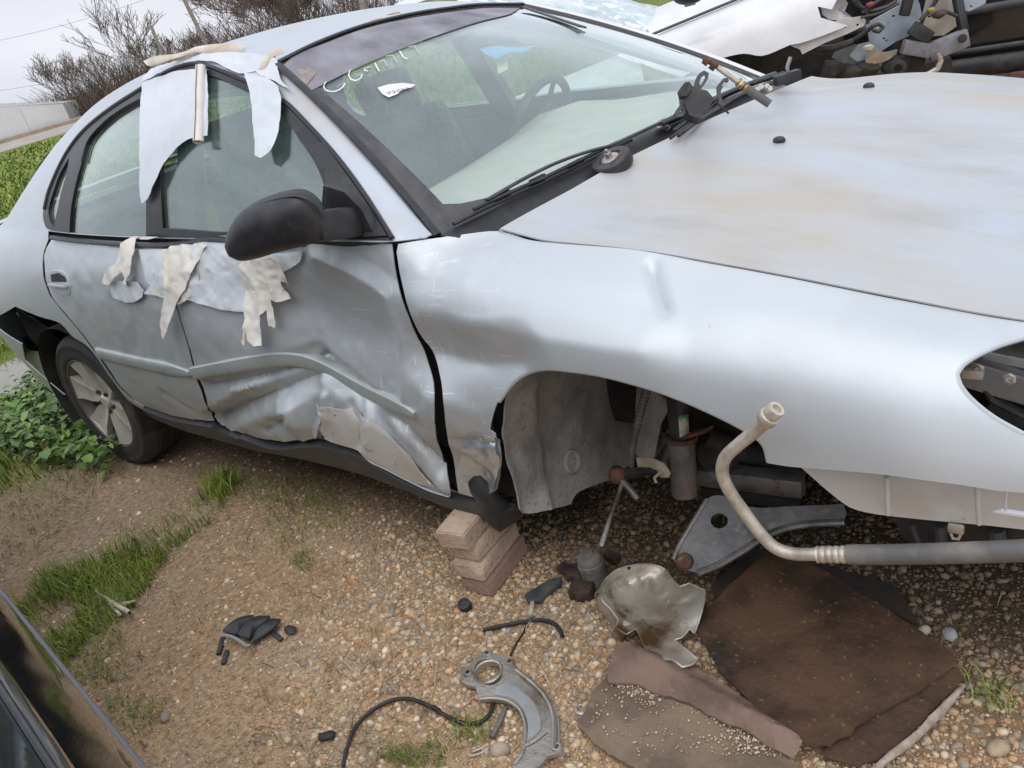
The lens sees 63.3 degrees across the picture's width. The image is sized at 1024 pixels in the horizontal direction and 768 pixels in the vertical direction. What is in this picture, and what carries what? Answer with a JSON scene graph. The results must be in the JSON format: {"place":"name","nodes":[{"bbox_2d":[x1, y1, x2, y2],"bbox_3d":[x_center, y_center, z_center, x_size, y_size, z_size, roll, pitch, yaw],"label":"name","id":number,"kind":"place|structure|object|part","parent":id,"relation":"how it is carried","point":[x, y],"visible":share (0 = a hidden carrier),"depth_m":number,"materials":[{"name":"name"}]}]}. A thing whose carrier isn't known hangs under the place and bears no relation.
{"place":"outdoors","nodes":[
{"label":"outdoors","id":0,"kind":"place"},
{"bbox_2d":[0,122,75,151],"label":"road","id":1,"kind":"structure","parent":0,"point":[9,145],"depth_m":42.75,"materials":[{"name":"concrete"}]},
{"bbox_2d":[0,116,81,143],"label":"kerb","id":2,"kind":"structure","parent":1,"relation":"on","point":[36,131],"depth_m":45.82,"materials":[{"name":"beige concrete"}]},
{"bbox_2d":[0,191,99,493],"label":"grass","id":3,"kind":"structure","parent":0,"point":[5,472],"depth_m":4.01,"materials":[{"name":"green plant"}]},
{"bbox_2d":[0,458,127,572],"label":"dry grass","id":4,"kind":"structure","parent":0,"point":[50,509],"depth_m":3.52,"materials":[{"name":"green plant"}]},
{"bbox_2d":[3,0,141,39],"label":"overhead wire","id":5,"kind":"object","parent":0,"point":[73,22],"visible":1,"depth_m":42.58,"materials":[{"name":"black metal"}]},
{"bbox_2d":[0,54,157,90],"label":"overhead wire","id":6,"kind":"object","parent":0,"point":[85,74],"visible":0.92,"depth_m":42.16,"materials":[{"name":"black metal"}]},
{"bbox_2d":[0,0,400,105],"label":"sky","id":7,"kind":"structure","parent":0,"point":[17,17],"materials":[{"name":"white"}]},
{"bbox_2d":[0,0,669,352],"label":"grass","id":8,"kind":"structure","parent":0,"point":[17,169],"depth_m":17.27,"materials":[{"name":"green plant"}]},
{"bbox_2d":[0,0,1023,767],"bbox_3d":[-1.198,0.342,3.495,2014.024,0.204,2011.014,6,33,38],"label":"ground","id":9,"kind":"structure","parent":0,"point":[126,498],"depth_m":2.53,"materials":[{"name":"brown gravel"}]},
{"bbox_2d":[0,357,37,394],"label":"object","id":10,"kind":"object","parent":9,"relation":"on","point":[17,367],"visible":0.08,"depth_m":5.70,"materials":[{"name":"liquid"}]},
{"bbox_2d":[0,100,80,138],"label":"white building","id":11,"kind":"structure","parent":9,"relation":"on","point":[23,117],"depth_m":46.49,"materials":[{"name":"white paint"}]},
{"bbox_2d":[23,51,86,99],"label":"bare tree","id":12,"kind":"object","parent":9,"relation":"on","point":[47,72],"visible":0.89,"depth_m":53.98,"materials":[{"name":"brown plant"}]},
{"bbox_2d":[0,370,127,481],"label":"weed patch","id":13,"kind":"object","parent":9,"relation":"on","point":[88,441],"visible":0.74,"depth_m":4.11,"materials":[{"name":"green plant"}]},
{"bbox_2d":[0,587,147,767],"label":"dark car","id":14,"kind":"object","parent":9,"relation":"on","point":[52,714],"visible":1,"depth_m":1.04,"materials":[{"name":"paint"}]},
{"bbox_3d":[-1.487,0.002,1.487,3.320,0.460,0.280,12,37,45],"label":"side window","id":15,"kind":"part","parent":14,"relation":"part of","materials":[{"name":"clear glass"}]},
{"bbox_2d":[58,50,110,84],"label":"bare tree","id":16,"kind":"object","parent":9,"relation":"on","point":[89,56],"visible":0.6,"depth_m":59.62,"materials":[{"name":"brown plant"}]},
{"bbox_2d":[62,0,165,78],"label":"bare tree","id":17,"kind":"object","parent":9,"relation":"on","point":[117,22],"visible":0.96,"depth_m":50.33,"materials":[{"name":"brown plant"}]},
{"bbox_2d":[95,590,135,615],"bbox_3d":[-1.319,0.717,2.751,0.270,0.023,0.070,6,33,38],"label":"plastic splinter","id":18,"kind":"object","parent":9,"relation":"on","point":[120,607],"visible":0.87,"depth_m":2.70,"materials":[{"name":"white plastic"}]},
{"bbox_2d":[5,456,252,666],"bbox_3d":[-1.343,0.564,3.009,0.688,0.131,1.090,6,33,38],"label":"grass strip","id":19,"kind":"object","parent":9,"relation":"on","point":[93,574],"depth_m":2.90,"materials":[{"name":"green plant"}]},
{"bbox_2d":[114,31,176,68],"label":"bare tree","id":20,"kind":"object","parent":9,"relation":"on","point":[156,46],"visible":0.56,"depth_m":56.89,"materials":[{"name":"brown plant"}]},
{"bbox_2d":[150,26,167,63],"bbox_3d":[-16.656,-15.434,39.997,0.172,3.538,1.851,-22,26,-13],"label":"utility pole","id":21,"kind":"object","parent":9,"relation":"on","point":[157,41],"visible":0.44,"depth_m":39.94,"materials":[{"name":"brown wood"}]},
{"bbox_2d":[159,711,170,722],"bbox_3d":[-0.928,0.891,2.223,0.039,0.023,0.034,6,33,38],"label":"stone","id":22,"kind":"object","parent":9,"relation":"on","point":[165,716],"visible":0.98,"depth_m":2.21,"materials":[{"name":"beige stone"}]},
{"bbox_2d":[182,0,208,44],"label":"utility pole","id":23,"kind":"object","parent":9,"relation":"on","point":[195,22],"visible":0.48,"depth_m":37.92,"materials":[{"name":"brown wood"}]},
{"bbox_2d":[177,21,220,47],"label":"bare tree","id":24,"kind":"object","parent":9,"relation":"on","point":[193,40],"visible":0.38,"depth_m":60.34,"materials":[{"name":"brown plant"}]},
{"bbox_2d":[13,0,401,115],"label":"brush","id":25,"kind":"object","parent":9,"relation":"on","point":[96,95],"visible":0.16,"depth_m":52.30,"materials":[{"name":"brown plant"}]},
{"bbox_2d":[179,0,242,39],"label":"bare tree","id":26,"kind":"object","parent":9,"relation":"on","point":[201,3],"visible":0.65,"depth_m":47.69,"materials":[{"name":"brown plant"}]},
{"bbox_2d":[216,615,283,664],"bbox_3d":[-0.775,0.729,2.434,0.199,0.040,0.158,-20,26,-9],"label":"trim fragment","id":27,"kind":"object","parent":9,"relation":"on","point":[252,628],"depth_m":2.43,"materials":[{"name":"black plastic"}]},
{"bbox_2d":[217,0,290,31],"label":"bare tree","id":28,"kind":"object","parent":9,"relation":"on","point":[237,14],"visible":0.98,"depth_m":46.13,"materials":[{"name":"brown plant"}]},
{"bbox_2d":[224,0,304,30],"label":"bare tree","id":29,"kind":"object","parent":9,"relation":"on","point":[290,4],"visible":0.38,"depth_m":47.50,"materials":[{"name":"brown plant"}]},
{"bbox_2d":[284,625,296,634],"bbox_3d":[-0.645,0.716,2.414,0.049,0.017,0.030,6,33,38],"label":"rubber scrap","id":30,"kind":"object","parent":9,"relation":"on","point":[288,629],"visible":1,"depth_m":2.41,"materials":[{"name":"black rubber"}]},
{"bbox_2d":[263,0,321,21],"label":"bare tree","id":31,"kind":"object","parent":9,"relation":"on","point":[301,2],"visible":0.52,"depth_m":51.17,"materials":[{"name":"brown plant"}]},
{"bbox_2d":[274,1,316,24],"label":"bare tree","id":32,"kind":"object","parent":9,"relation":"on","point":[291,13],"visible":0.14,"depth_m":56.27,"materials":[{"name":"brown plant"}]},
{"bbox_2d":[318,730,335,741],"bbox_3d":[-0.449,0.852,2.008,0.043,0.018,0.030,0,30,30],"label":"rubber scrap","id":33,"kind":"object","parent":9,"relation":"on","point":[327,735],"visible":1,"depth_m":2.00,"materials":[{"name":"black rubber"}]},
{"bbox_2d":[332,0,373,12],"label":"bare tree","id":34,"kind":"object","parent":9,"relation":"on","point":[339,2],"visible":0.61,"depth_m":44.59,"materials":[{"name":"brown plant"}]},
{"bbox_2d":[358,0,367,9],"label":"utility pole","id":35,"kind":"object","parent":9,"relation":"on","point":[362,4],"visible":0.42,"depth_m":35.85,"materials":[{"name":"brown wood"}]},
{"bbox_2d":[341,696,495,767],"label":"cable","id":36,"kind":"object","parent":9,"relation":"on","point":[391,700],"visible":1,"depth_m":1.98,"materials":[{"name":"black rubber"}]},
{"bbox_2d":[431,705,440,713],"bbox_3d":[-0.182,0.779,1.989,0.023,0.014,0.014,10,36,43],"label":"cable clip","id":37,"kind":"object","parent":36,"relation":"attached to","point":[434,708],"visible":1,"depth_m":1.99,"materials":[{"name":"black plastic"}]},
{"bbox_2d":[457,597,471,612],"bbox_3d":[-0.131,0.613,2.297,0.043,0.036,0.042,6,33,38],"label":"plastic plug","id":38,"kind":"object","parent":9,"relation":"on","point":[464,604],"visible":1,"depth_m":2.29,"materials":[{"name":"black plastic"}]},
{"bbox_2d":[470,748,487,756],"bbox_3d":[-0.073,0.825,1.855,0.043,0.006,0.009,-19,26,-6],"label":"splinter","id":39,"kind":"object","parent":9,"relation":"on","point":[479,753],"visible":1,"depth_m":1.85,"materials":[{"name":"beige wood"}]},
{"bbox_2d":[472,744,486,752],"bbox_3d":[-0.073,0.820,1.866,0.036,0.006,0.007,-21,26,-11],"label":"splinter","id":40,"kind":"object","parent":9,"relation":"on","point":[476,750],"visible":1,"depth_m":1.86,"materials":[{"name":"beige wood"}]},
{"bbox_2d":[461,536,527,595],"bbox_3d":[-0.049,0.519,2.403,0.100,0.057,0.207,3,31,33],"label":"brick","id":41,"kind":"object","parent":9,"relation":"on","point":[492,583],"visible":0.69,"depth_m":2.35,"materials":[{"name":"brown brick"}]},
{"bbox_2d":[452,523,518,580],"bbox_3d":[-0.073,0.472,2.381,0.101,0.057,0.208,2,31,32],"label":"brick","id":42,"kind":"object","parent":41,"relation":"on","point":[482,569],"visible":0.64,"depth_m":2.32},
{"bbox_2d":[450,503,512,560],"bbox_3d":[-0.083,0.415,2.370,0.099,0.056,0.208,4,32,35],"label":"brick","id":43,"kind":"object","parent":42,"relation":"on","point":[486,540],"visible":0.32,"depth_m":2.30,"materials":[{"name":"beige brick"}]},
{"bbox_2d":[436,509,488,549],"bbox_3d":[-0.128,0.388,2.318,0.100,0.056,0.163,1,30,31],"label":"brick","id":44,"kind":"object","parent":43,"relation":"on","point":[458,529],"visible":0.6,"depth_m":2.27,"materials":[{"name":"beige brick"}]},
{"bbox_2d":[489,705,507,738],"bbox_3d":[-0.029,0.777,1.908,0.016,0.018,0.083,-2,29,27],"label":"bolt","id":45,"kind":"object","parent":9,"relation":"on","point":[498,724],"visible":1,"depth_m":1.90,"materials":[{"name":"metal"}]},
{"bbox_2d":[490,741,510,757],"bbox_3d":[-0.026,0.813,1.847,0.048,0.025,0.040,-19,26,-7],"label":"stone","id":46,"kind":"object","parent":9,"relation":"on","point":[500,748],"visible":1,"depth_m":1.84,"materials":[{"name":"beige stone"}]},
{"bbox_2d":[459,649,563,767],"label":"cast bracket","id":47,"kind":"object","parent":9,"relation":"on","point":[529,699],"visible":1,"depth_m":1.92,"materials":[{"name":"metal"}]},
{"bbox_2d":[0,1,1023,576],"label":"wrecked sedan","id":48,"kind":"object","parent":9,"relation":"on","point":[502,289],"visible":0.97,"depth_m":2.09,"materials":[{"name":"silver metal"}]},
{"bbox_2d":[102,236,138,285],"bbox_3d":[-1.265,-0.394,2.699,0.332,0.151,0.065,-4,28,23],"label":"torn sheet","id":49,"kind":"object","parent":48,"relation":"hanging from","point":[122,264],"visible":1,"depth_m":2.68,"materials":[{"name":"plastic"}]},
{"bbox_2d":[110,281,143,302],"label":"torn sheet","id":50,"kind":"object","parent":48,"relation":"attached to","point":[131,291],"visible":0.95,"depth_m":2.75,"materials":[{"name":"white plastic"}]},
{"bbox_3d":[-1.722,-1.122,3.942,0.530,0.314,1.200,6,33,38],"label":"rear window","id":51,"kind":"part","parent":48,"relation":"part of","materials":[{"name":"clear glass"}]},
{"bbox_3d":[-1.353,-0.180,2.960,0.888,0.713,0.088,6,33,38],"label":"rear door","id":52,"kind":"part","parent":48,"relation":"part of","materials":[{"name":"silver metal"}]},
{"bbox_2d":[134,236,155,239],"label":"torn sheet","id":53,"kind":"object","parent":48,"relation":"attached to","point":[144,237],"visible":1,"depth_m":2.62,"materials":[{"name":"plastic"}]},
{"bbox_2d":[139,249,163,285],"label":"torn sheet","id":54,"kind":"object","parent":48,"relation":"attached to","point":[152,262],"visible":0.99,"depth_m":2.62,"materials":[{"name":"white plastic"}]},
{"bbox_2d":[139,69,207,203],"bbox_3d":[-1.031,-0.750,2.508,0.431,0.334,0.224,6,33,38],"label":"torn sheet","id":55,"kind":"object","parent":48,"relation":"hanging from","point":[166,120],"visible":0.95,"depth_m":2.51,"materials":[{"name":"white plastic"}]},
{"bbox_2d":[152,266,198,303],"bbox_3d":[-1.053,-0.306,2.556,0.293,0.118,0.040,1,30,31],"label":"torn sheet","id":56,"kind":"object","parent":48,"relation":"attached to","point":[185,295],"visible":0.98,"depth_m":2.54,"materials":[{"name":"plastic"}]},
{"bbox_2d":[160,244,206,338],"bbox_3d":[-1.002,-0.290,2.558,0.319,0.282,0.080,-5,28,22],"label":"torn sheet","id":57,"kind":"object","parent":48,"relation":"hanging from","point":[179,264],"visible":1,"depth_m":2.52,"materials":[{"name":"plastic"}]},
{"bbox_2d":[143,43,244,66],"bbox_3d":[-0.953,-0.983,2.486,0.391,0.057,0.029,-4,28,23],"label":"curled flap","id":58,"kind":"object","parent":48,"relation":"on","point":[153,61],"visible":0.98,"depth_m":2.48,"materials":[{"name":"beige paper"}]},
{"bbox_2d":[193,64,205,144],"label":"rolled sheet","id":59,"kind":"object","parent":48,"relation":"on","point":[199,93],"visible":1,"depth_m":2.39,"materials":[{"name":"paper"}]},
{"bbox_2d":[143,52,265,80],"bbox_3d":[-0.934,-0.941,2.480,0.619,0.085,0.054,4,32,36],"label":"torn sheet","id":60,"kind":"object","parent":48,"relation":"attached to","point":[237,62],"visible":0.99,"depth_m":2.39,"materials":[{"name":"white paper"}]},
{"bbox_3d":[-0.997,-0.691,2.530,1.837,0.502,0.268,6,33,38],"label":"window frame","id":61,"kind":"part","parent":48,"relation":"part of","materials":[{"name":"black rubber"}]},
{"bbox_2d":[144,242,301,311],"bbox_3d":[-0.875,-0.318,2.450,0.761,0.213,0.068,3,31,34],"label":"torn sheet","id":62,"kind":"object","parent":48,"relation":"attached to","point":[219,284],"visible":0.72,"depth_m":2.44,"materials":[{"name":"white plastic"}]},
{"bbox_2d":[242,68,280,157],"bbox_3d":[-0.680,-0.764,2.294,0.107,0.223,0.244,-15,26,2],"label":"torn sheet","id":63,"kind":"object","parent":48,"relation":"hanging from","point":[265,96],"visible":1,"depth_m":2.27,"materials":[{"name":"white plastic"}]},
{"bbox_2d":[238,258,290,346],"bbox_3d":[-0.710,-0.229,2.341,0.226,0.243,0.070,0,30,30],"label":"torn sheet","id":64,"kind":"object","parent":48,"relation":"hanging from","point":[262,278],"visible":1,"depth_m":2.34,"materials":[{"name":"plastic"}]},
{"bbox_2d":[258,48,284,69],"bbox_3d":[-0.677,-0.908,2.330,0.088,0.052,0.014,-20,26,-9],"label":"curled flap","id":65,"kind":"object","parent":48,"relation":"on","point":[274,53],"visible":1,"depth_m":2.33,"materials":[{"name":"beige paper"}]},
{"bbox_2d":[255,57,288,88],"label":"torn sheet","id":66,"kind":"object","parent":48,"relation":"attached to","point":[270,71],"visible":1,"depth_m":2.31,"materials":[{"name":"white paper"}]},
{"bbox_2d":[297,67,315,84],"bbox_3d":[-0.562,-0.851,2.290,0.049,0.042,0.071,-19,26,-7],"label":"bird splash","id":67,"kind":"object","parent":48,"relation":"on","point":[307,74],"visible":1,"depth_m":2.29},
{"bbox_3d":[-0.658,-0.058,2.451,1.235,0.760,0.137,6,33,38],"label":"front door","id":68,"kind":"part","parent":48,"relation":"part of","materials":[{"name":"silver metal"}]},
{"bbox_2d":[378,83,414,96],"bbox_3d":[-0.310,-0.805,2.255,0.098,0.028,0.042,-25,27,-18],"label":"paper label","id":69,"kind":"object","parent":48,"relation":"attached to","point":[389,90],"visible":1,"depth_m":2.25,"materials":[{"name":"white paper"}]},
{"bbox_3d":[-0.389,-1.056,4.174,0.980,0.736,0.099,6,33,37],"label":"left rear door","id":70,"kind":"part","parent":48,"relation":"part of","materials":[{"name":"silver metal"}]},
{"bbox_2d":[496,58,507,73],"bbox_3d":[-0.030,-0.946,2.466,0.032,0.030,0.106,-11,26,9],"label":"hanging tag","id":71,"kind":"object","parent":48,"relation":"hanging from","point":[502,65],"visible":1,"depth_m":2.47,"materials":[{"name":"white paper"}]},
{"bbox_2d":[480,46,532,57],"bbox_3d":[-0.009,-1.006,2.486,0.184,0.042,0.063,-31,30,-29],"label":"blue sticker","id":72,"kind":"object","parent":48,"relation":"attached to","point":[496,51],"visible":1,"depth_m":2.47,"materials":[{"name":"blue paper"}]},
{"bbox_3d":[0.403,-0.913,3.593,1.001,0.760,0.098,7,34,39],"label":"left front door","id":73,"kind":"part","parent":48,"relation":"part of","materials":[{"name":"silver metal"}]},
{"bbox_2d":[591,146,632,174],"bbox_3d":[0.259,-0.577,2.149,0.110,0.071,0.110,6,33,38],"label":"idler pulley","id":74,"kind":"object","parent":48,"relation":"on","point":[618,159],"visible":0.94,"depth_m":2.12,"materials":[{"name":"black plastic"}]},
{"bbox_2d":[674,71,728,123],"bbox_3d":[0.500,-0.755,2.194,0.158,0.127,0.085,-10,26,11],"label":"mount bracket","id":75,"kind":"object","parent":48,"relation":"on","point":[695,101],"visible":1,"depth_m":2.18,"materials":[{"name":"black plastic"}]},
{"bbox_2d":[701,55,771,106],"bbox_3d":[0.603,-0.811,2.227,0.170,0.164,0.026,-3,29,26],"label":"tie rod end","id":76,"kind":"object","parent":48,"relation":"on","point":[758,96],"visible":1,"depth_m":2.22,"materials":[{"name":"metal"}]},
{"bbox_2d":[755,57,801,91],"bbox_3d":[0.742,-0.857,2.351,0.076,0.069,0.326,4,32,35],"label":"hose stub","id":77,"kind":"object","parent":48,"relation":"on","point":[787,76],"visible":0.98,"depth_m":2.43,"materials":[{"name":"metal"}]},
{"bbox_2d":[715,402,1023,564],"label":"bent pipe","id":78,"kind":"object","parent":48,"relation":"attached to","point":[770,415],"visible":1,"depth_m":1.48,"materials":[{"name":"grey metal"}]},
{"bbox_2d":[0,427,1023,767],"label":"gravel","id":79,"kind":"structure","parent":9,"relation":"on","point":[690,643],"depth_m":2.16,"materials":[{"name":"beige gravel"}]},
{"bbox_2d":[871,685,964,767],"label":"cardboard edge","id":80,"kind":"object","parent":79,"relation":"on","point":[931,720],"visible":1,"depth_m":1.61,"materials":[{"name":"cardboard"}]},
{"bbox_2d":[509,615,534,656],"bbox_3d":[0.025,0.649,2.146,0.012,0.013,0.150,-1,29,29],"label":"cable","id":81,"kind":"object","parent":9,"relation":"on","point":[517,641],"visible":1,"depth_m":2.13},
{"bbox_2d":[483,618,563,637],"bbox_3d":[0.036,0.632,2.169,0.231,0.017,0.064,-4,28,23],"label":"rubber hose","id":82,"kind":"object","parent":9,"relation":"on","point":[531,620],"visible":1,"depth_m":2.18,"materials":[{"name":"black rubber"}]},
{"bbox_2d":[528,601,534,616],"bbox_3d":[0.052,0.603,2.222,0.012,0.013,0.053,-9,26,13],"label":"connector","id":83,"kind":"object","parent":9,"relation":"on","point":[531,608],"visible":1,"depth_m":2.21,"materials":[{"name":"beige plastic"}]},
{"bbox_2d":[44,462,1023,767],"bbox_3d":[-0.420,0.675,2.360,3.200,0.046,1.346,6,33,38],"label":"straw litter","id":84,"kind":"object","parent":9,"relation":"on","point":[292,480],"visible":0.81,"depth_m":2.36,"materials":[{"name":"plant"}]},
{"bbox_2d":[524,577,562,604],"bbox_3d":[0.088,0.564,2.280,0.120,0.022,0.055,-33,31,-32],"label":"plastic strip","id":85,"kind":"object","parent":9,"relation":"on","point":[540,594],"visible":1,"depth_m":2.27,"materials":[{"name":"black plastic"}]},
{"bbox_2d":[574,702,586,715],"bbox_3d":[0.158,0.739,1.890,0.036,0.009,0.036,6,33,38],"label":"washer","id":86,"kind":"object","parent":9,"relation":"on","point":[576,710],"visible":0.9,"depth_m":1.89,"materials":[{"name":"metal"}]},
{"bbox_2d":[556,484,622,602],"bbox_3d":[0.192,0.419,2.231,0.211,0.270,0.207,6,33,38],"label":"hub carrier","id":87,"kind":"object","parent":9,"relation":"on","point":[586,574],"visible":0.98,"depth_m":2.22,"materials":[{"name":"grey metal"}]},
{"bbox_2d":[596,563,705,668],"bbox_3d":[0.354,0.553,2.060,0.240,0.098,0.402,-28,28,-24],"label":"heat shield","id":88,"kind":"object","parent":9,"relation":"on","point":[658,609],"visible":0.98,"depth_m":2.07,"materials":[{"name":"metal"}]},
{"bbox_2d":[577,675,797,767],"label":"cardboard","id":89,"kind":"object","parent":9,"relation":"on","point":[624,749],"visible":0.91,"depth_m":1.76,"materials":[{"name":"brown cardboard"}]},
{"bbox_2d":[591,684,780,756],"bbox_3d":[0.366,0.710,1.786,0.397,0.013,0.206,-7,27,17],"label":"spilled grit","id":90,"kind":"object","parent":89,"relation":"on","point":[746,739],"visible":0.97,"depth_m":1.74,"materials":[{"name":"beige gravel"}]},
{"bbox_2d":[607,641,801,759],"bbox_3d":[0.411,0.668,1.806,0.477,0.041,0.127,8,34,40],"label":"cardboard","id":91,"kind":"object","parent":89,"relation":"on","point":[709,695],"visible":0.98,"depth_m":1.81,"materials":[{"name":"brown cardboard"}]},
{"bbox_2d":[395,0,985,96],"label":"white car","id":92,"kind":"object","parent":9,"relation":"on","point":[765,37],"visible":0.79,"depth_m":4.42,"materials":[{"name":"paint"}]},
{"bbox_3d":[0.303,-1.404,4.832,1.126,0.810,0.196,-9,26,13],"label":"front door","id":93,"kind":"part","parent":92,"relation":"part of","materials":[{"name":"white paint"}]},
{"bbox_2d":[711,548,919,625],"bbox_3d":[0.736,0.503,2.015,0.486,0.023,0.230,6,33,38],"label":"cardboard","id":94,"kind":"object","parent":9,"relation":"on","point":[888,596],"visible":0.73,"depth_m":2.00,"materials":[{"name":"cardboard"}]},
{"bbox_2d":[696,554,958,746],"bbox_3d":[0.648,0.574,1.895,0.403,0.037,0.543,-24,27,-16],"label":"cardboard","id":95,"kind":"object","parent":94,"relation":"on","point":[810,654],"visible":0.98,"depth_m":1.83,"materials":[{"name":"cardboard"}]},
{"bbox_2d":[672,0,1023,74],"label":"black car","id":96,"kind":"object","parent":9,"relation":"on","point":[996,33],"visible":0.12,"depth_m":4.81,"materials":[{"name":"paint"}]},
{"bbox_3d":[2.554,-2.218,4.885,1.200,0.731,0.119,6,33,38],"label":"door","id":97,"kind":"part","parent":96,"relation":"part of","materials":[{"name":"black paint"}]},
{"bbox_2d":[823,666,963,766],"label":"cardboard","id":98,"kind":"object","parent":9,"relation":"on","point":[878,737],"visible":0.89,"depth_m":1.64,"materials":[{"name":"cardboard"}]},
{"bbox_2d":[919,625,930,634],"bbox_3d":[0.914,0.546,1.840,0.026,0.019,0.033,6,33,38],"label":"stone","id":99,"kind":"object","parent":9,"relation":"on","point":[926,629],"visible":0.69,"depth_m":1.83,"materials":[{"name":"beige stone"}]},
{"bbox_2d":[941,627,957,641],"bbox_3d":[0.957,0.546,1.816,0.030,0.020,0.040,-14,26,4],"label":"stone","id":100,"kind":"object","parent":9,"relation":"on","point":[949,633],"visible":1,"depth_m":1.81,"materials":[{"name":"white stone"}]},
{"bbox_2d":[986,738,1010,757],"bbox_3d":[0.921,0.690,1.573,0.041,0.025,0.044,6,33,38],"label":"stone","id":101,"kind":"object","parent":9,"relation":"on","point":[998,747],"visible":1,"depth_m":1.56,"materials":[{"name":"beige stone"}]},
{"bbox_2d":[1010,70,1023,77],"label":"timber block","id":102,"kind":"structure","parent":9,"relation":"on","point":[1018,74],"depth_m":4.76,"materials":[{"name":"brown wood"}]},
{"bbox_2d":[47,461,1023,767],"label":"sparse grass","id":103,"kind":"structure","parent":0,"point":[427,743],"depth_m":2.36,"materials":[{"name":"green plant"}]}
]}

